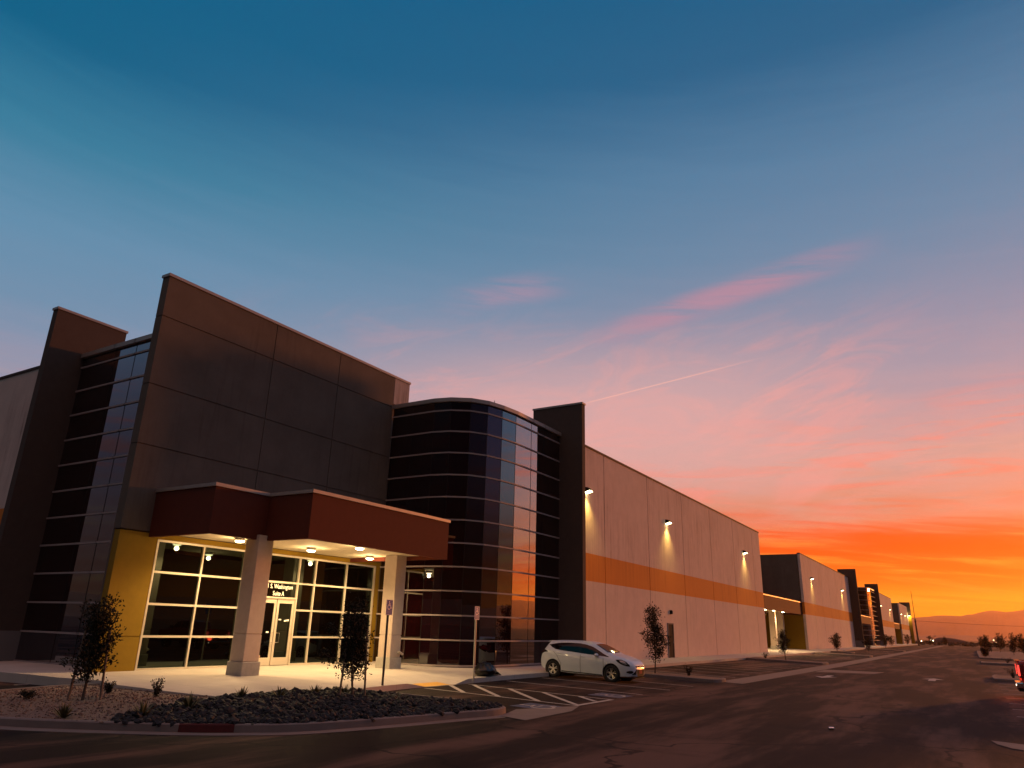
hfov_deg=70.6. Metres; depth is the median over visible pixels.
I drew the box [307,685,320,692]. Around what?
yucca
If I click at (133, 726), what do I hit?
planter kerb
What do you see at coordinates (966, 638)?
foothills
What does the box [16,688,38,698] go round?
shrub
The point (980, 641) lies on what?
young tree
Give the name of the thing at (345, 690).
yucca
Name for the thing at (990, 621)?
mountains
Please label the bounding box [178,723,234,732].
red kerb marking
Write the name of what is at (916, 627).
utility mast
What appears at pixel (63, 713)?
yucca
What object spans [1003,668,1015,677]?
shrub
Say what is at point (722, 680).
parking island kerb
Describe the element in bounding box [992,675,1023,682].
parking island kerb
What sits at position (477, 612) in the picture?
accessible parking sign
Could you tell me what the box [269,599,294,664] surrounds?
door
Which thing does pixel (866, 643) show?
young tree
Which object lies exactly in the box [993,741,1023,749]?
corner apron
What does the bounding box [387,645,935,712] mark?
parking lot
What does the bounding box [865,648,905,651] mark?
parking island kerb
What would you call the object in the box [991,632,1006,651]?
young tree
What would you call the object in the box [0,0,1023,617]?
sky
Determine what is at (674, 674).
parking island
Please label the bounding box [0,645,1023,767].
road
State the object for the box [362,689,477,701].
planter back kerb
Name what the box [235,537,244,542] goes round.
ceiling lamp
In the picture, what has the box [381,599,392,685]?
accessible parking sign
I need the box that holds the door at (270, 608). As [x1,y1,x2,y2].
[258,598,276,665]
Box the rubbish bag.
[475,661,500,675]
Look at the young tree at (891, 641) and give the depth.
165.28 m
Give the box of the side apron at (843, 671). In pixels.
[816,670,883,673]
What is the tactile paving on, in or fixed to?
on the sidewalk at (212, 682)
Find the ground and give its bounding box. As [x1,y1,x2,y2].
[915,639,1016,647]
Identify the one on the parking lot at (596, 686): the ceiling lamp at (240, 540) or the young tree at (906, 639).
the young tree at (906, 639)
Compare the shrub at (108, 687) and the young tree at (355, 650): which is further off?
the young tree at (355, 650)
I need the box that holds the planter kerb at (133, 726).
[0,705,505,732]
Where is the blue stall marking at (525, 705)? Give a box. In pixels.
[511,703,561,707]
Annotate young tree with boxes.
[56,592,126,700]
[317,592,374,695]
[639,601,670,672]
[775,628,790,659]
[829,633,841,650]
[859,637,871,650]
[881,633,888,647]
[886,635,894,645]
[904,634,911,644]
[927,635,932,644]
[977,635,983,647]
[980,647,988,656]
[982,634,992,652]
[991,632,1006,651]
[999,636,1006,650]
[1008,632,1017,652]
[1017,637,1023,652]
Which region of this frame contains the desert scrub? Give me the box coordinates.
[915,640,1018,647]
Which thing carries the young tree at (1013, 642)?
on the parking island at (1006, 655)
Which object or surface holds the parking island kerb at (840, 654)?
on the parking lot at (596, 686)
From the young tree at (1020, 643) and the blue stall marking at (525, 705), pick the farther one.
the young tree at (1020, 643)
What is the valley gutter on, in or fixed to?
on the road
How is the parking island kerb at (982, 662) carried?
on the road
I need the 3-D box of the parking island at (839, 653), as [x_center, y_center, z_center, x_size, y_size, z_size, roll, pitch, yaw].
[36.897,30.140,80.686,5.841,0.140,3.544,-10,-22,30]
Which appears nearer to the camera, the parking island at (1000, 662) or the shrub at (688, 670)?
the shrub at (688, 670)
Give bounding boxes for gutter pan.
[0,713,505,735]
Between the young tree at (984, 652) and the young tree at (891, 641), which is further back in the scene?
the young tree at (891, 641)
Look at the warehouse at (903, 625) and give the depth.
222.93 m
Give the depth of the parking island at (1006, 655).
103.13 m
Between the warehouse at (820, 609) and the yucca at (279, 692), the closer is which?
the yucca at (279, 692)
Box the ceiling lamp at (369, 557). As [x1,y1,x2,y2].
[366,556,373,559]
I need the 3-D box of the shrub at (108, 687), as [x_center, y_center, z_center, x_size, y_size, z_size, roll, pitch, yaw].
[-9.577,7.177,17.158,0.286,0.415,0.403,5,-19,-10]
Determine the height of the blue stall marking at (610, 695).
0.029 m
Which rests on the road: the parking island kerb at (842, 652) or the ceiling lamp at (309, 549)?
the parking island kerb at (842, 652)
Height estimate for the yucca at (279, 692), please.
0.342 m
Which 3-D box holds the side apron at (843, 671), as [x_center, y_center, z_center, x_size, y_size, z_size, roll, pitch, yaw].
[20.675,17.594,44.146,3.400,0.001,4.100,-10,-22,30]
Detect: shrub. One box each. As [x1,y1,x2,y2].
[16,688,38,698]
[103,677,116,692]
[150,677,164,696]
[684,663,693,675]
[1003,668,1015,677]
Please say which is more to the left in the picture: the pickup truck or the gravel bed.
the gravel bed
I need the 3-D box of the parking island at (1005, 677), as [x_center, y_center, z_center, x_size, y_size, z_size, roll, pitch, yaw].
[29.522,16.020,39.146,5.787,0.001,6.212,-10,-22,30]
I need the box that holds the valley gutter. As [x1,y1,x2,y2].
[726,646,941,683]
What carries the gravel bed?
on the planter kerb at (133, 726)
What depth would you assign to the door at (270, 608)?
27.25 m
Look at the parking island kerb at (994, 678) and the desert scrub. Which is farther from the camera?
the desert scrub
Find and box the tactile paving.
[414,682,450,686]
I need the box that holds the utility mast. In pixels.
[911,595,919,645]
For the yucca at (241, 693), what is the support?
on the planter soil
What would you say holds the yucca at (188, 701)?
on the rock mulch
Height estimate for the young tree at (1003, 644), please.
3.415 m
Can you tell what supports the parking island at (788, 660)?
on the parking island kerb at (786, 661)
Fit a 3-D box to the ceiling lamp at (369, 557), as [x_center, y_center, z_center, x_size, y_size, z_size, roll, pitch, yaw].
[-5.927,7.248,30.123,0.340,0.150,0.340,-10,-22,30]
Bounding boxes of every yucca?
[50,700,78,717]
[130,699,157,715]
[173,691,203,708]
[233,686,248,697]
[270,687,287,695]
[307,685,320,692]
[337,684,350,692]
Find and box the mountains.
[912,610,1023,638]
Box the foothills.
[914,635,1017,641]
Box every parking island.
[645,671,720,678]
[750,657,825,662]
[816,652,870,655]
[978,651,1023,659]
[984,661,1014,663]
[995,675,1019,679]
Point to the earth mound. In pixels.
(939, 639)
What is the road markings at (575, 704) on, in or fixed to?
on the road
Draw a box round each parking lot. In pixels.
[0,682,42,688]
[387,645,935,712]
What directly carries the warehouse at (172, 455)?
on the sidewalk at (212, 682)
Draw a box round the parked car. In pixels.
[541,640,645,682]
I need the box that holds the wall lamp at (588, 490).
[585,487,591,493]
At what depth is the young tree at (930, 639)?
227.82 m
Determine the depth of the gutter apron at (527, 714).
18.40 m
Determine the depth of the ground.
841.66 m
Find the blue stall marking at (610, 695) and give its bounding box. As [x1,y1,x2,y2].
[589,693,629,697]
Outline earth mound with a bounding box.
[932,637,969,642]
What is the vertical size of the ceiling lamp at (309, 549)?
0.150 m
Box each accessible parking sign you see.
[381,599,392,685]
[472,606,479,681]
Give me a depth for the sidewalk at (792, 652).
90.83 m
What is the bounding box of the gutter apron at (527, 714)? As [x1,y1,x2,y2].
[502,706,578,719]
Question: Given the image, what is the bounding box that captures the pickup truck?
[1013,659,1023,691]
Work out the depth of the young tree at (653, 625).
34.04 m
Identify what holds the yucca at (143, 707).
on the planter soil
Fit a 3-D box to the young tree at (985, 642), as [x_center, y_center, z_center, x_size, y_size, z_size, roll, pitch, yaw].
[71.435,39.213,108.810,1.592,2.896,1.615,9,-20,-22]
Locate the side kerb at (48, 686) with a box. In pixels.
[0,683,99,690]
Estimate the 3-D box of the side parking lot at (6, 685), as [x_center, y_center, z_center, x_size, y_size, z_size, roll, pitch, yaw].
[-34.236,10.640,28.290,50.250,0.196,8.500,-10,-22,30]
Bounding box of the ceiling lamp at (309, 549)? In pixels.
[307,547,315,551]
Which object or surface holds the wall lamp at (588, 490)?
attached to the warehouse at (172, 455)
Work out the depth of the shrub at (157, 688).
16.94 m
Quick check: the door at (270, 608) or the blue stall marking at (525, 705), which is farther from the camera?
the door at (270, 608)
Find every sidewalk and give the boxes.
[0,652,790,696]
[768,644,917,655]
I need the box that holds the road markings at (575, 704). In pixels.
[19,650,1019,709]
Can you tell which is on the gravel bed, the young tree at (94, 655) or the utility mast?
the young tree at (94, 655)
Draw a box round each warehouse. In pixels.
[0,273,767,675]
[760,553,896,649]
[891,602,914,643]
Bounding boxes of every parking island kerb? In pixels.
[643,670,725,682]
[746,657,828,664]
[814,652,872,656]
[831,651,854,652]
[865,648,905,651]
[976,651,1020,659]
[980,661,1014,665]
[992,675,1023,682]
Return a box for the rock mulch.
[110,686,502,726]
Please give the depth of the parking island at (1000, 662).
67.49 m
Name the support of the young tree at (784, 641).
on the parking island at (788, 660)
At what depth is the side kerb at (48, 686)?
18.22 m
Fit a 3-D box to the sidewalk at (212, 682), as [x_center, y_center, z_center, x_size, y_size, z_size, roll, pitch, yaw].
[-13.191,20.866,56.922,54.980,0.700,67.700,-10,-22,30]
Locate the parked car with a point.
(608, 663)
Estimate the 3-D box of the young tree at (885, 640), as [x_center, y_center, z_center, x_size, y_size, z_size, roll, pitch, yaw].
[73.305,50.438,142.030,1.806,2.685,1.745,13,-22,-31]
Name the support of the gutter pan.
on the road
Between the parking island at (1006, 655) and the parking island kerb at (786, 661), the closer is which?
the parking island kerb at (786, 661)
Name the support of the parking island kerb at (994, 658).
on the road
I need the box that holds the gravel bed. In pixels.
[0,685,207,720]
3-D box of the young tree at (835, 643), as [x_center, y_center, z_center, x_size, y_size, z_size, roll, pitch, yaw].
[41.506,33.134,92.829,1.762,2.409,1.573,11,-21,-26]

